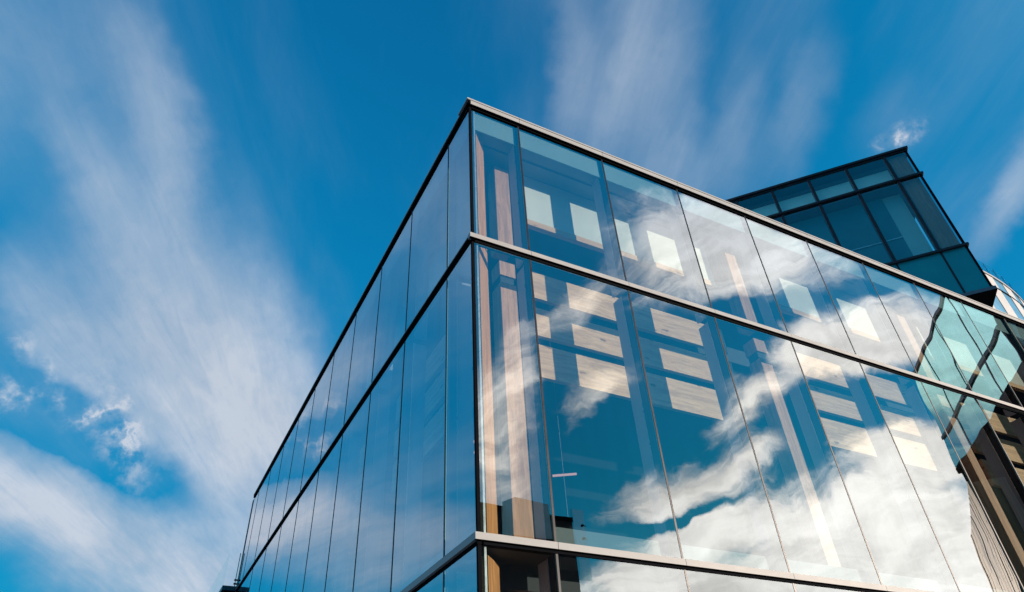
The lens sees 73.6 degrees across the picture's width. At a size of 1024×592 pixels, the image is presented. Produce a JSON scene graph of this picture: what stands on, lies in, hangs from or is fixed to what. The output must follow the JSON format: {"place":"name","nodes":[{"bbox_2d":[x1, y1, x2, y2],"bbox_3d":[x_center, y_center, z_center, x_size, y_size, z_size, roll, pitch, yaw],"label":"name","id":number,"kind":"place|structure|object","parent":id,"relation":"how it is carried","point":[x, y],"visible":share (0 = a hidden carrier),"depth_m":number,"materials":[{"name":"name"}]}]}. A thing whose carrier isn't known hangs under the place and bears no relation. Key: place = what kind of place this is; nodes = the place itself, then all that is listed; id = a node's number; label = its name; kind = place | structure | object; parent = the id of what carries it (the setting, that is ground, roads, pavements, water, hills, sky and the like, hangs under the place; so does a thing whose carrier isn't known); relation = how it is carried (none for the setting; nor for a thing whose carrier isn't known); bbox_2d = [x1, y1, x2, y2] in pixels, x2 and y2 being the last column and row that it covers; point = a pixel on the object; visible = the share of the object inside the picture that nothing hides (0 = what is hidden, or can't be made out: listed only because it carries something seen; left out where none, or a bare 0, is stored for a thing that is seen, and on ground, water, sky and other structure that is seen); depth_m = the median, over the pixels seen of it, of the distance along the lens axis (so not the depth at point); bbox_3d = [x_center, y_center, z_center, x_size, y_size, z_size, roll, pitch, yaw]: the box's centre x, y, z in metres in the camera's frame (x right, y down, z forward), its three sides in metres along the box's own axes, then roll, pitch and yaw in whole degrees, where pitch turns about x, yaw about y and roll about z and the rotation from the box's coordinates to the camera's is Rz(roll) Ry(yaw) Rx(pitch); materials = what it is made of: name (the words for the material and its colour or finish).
{"place":"outdoors","nodes":[
{"label":"outdoors","id":0,"kind":"place"},
{"bbox_2d":[0,0,1023,591],"label":"sky","id":1,"kind":"structure","parent":0,"point":[199,199],"materials":[{"name":"blue"}]},
{"bbox_2d":[976,259,1023,319],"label":"round white building","id":2,"kind":"structure","parent":0,"point":[1009,300],"depth_m":45.94,"materials":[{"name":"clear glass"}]},
{"bbox_2d":[993,297,1006,312],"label":"window pane","id":3,"kind":"structure","parent":2,"relation":"in","point":[997,304],"depth_m":43.63,"materials":[{"name":"blue glass"}]},
{"bbox_2d":[994,279,1007,293],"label":"window pane","id":4,"kind":"structure","parent":2,"relation":"in","point":[999,285],"depth_m":46.32,"materials":[{"name":"blue glass"}]},
{"bbox_2d":[1002,292,1023,319],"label":"window pane","id":5,"kind":"structure","parent":2,"relation":"in","point":[1015,309],"depth_m":45.24,"materials":[{"name":"blue glass"}]},
{"bbox_3d":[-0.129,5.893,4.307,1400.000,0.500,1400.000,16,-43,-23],"label":"ground","id":6,"kind":"structure","parent":0,"visible":0},
{"bbox_2d":[219,553,240,591],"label":"building","id":7,"kind":"structure","parent":6,"relation":"on","point":[224,588],"depth_m":22.01,"materials":[{"name":"black metal"}]},
{"bbox_2d":[235,97,1023,591],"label":"glass office building","id":8,"kind":"structure","parent":6,"relation":"on","point":[751,401],"depth_m":12.14,"materials":[{"name":"blue glass"}]},
{"bbox_2d":[548,389,576,476],"bbox_3d":[0.905,2.540,12.915,0.436,1.822,0.044,-5,-39,2],"label":"pendant lamp","id":9,"kind":"object","parent":8,"relation":"hanging from","point":[572,472],"visible":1,"depth_m":12.37,"materials":[{"name":"white metal"}]},
{"bbox_2d":[725,146,996,307],"bbox_3d":[11.443,1.349,25.614,9.280,9.030,7.100,-16,-40,15],"label":"dark glass box","id":10,"kind":"object","parent":8,"relation":"on","point":[872,207],"visible":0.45,"depth_m":24.14,"materials":[{"name":"blue glass"}]}
]}

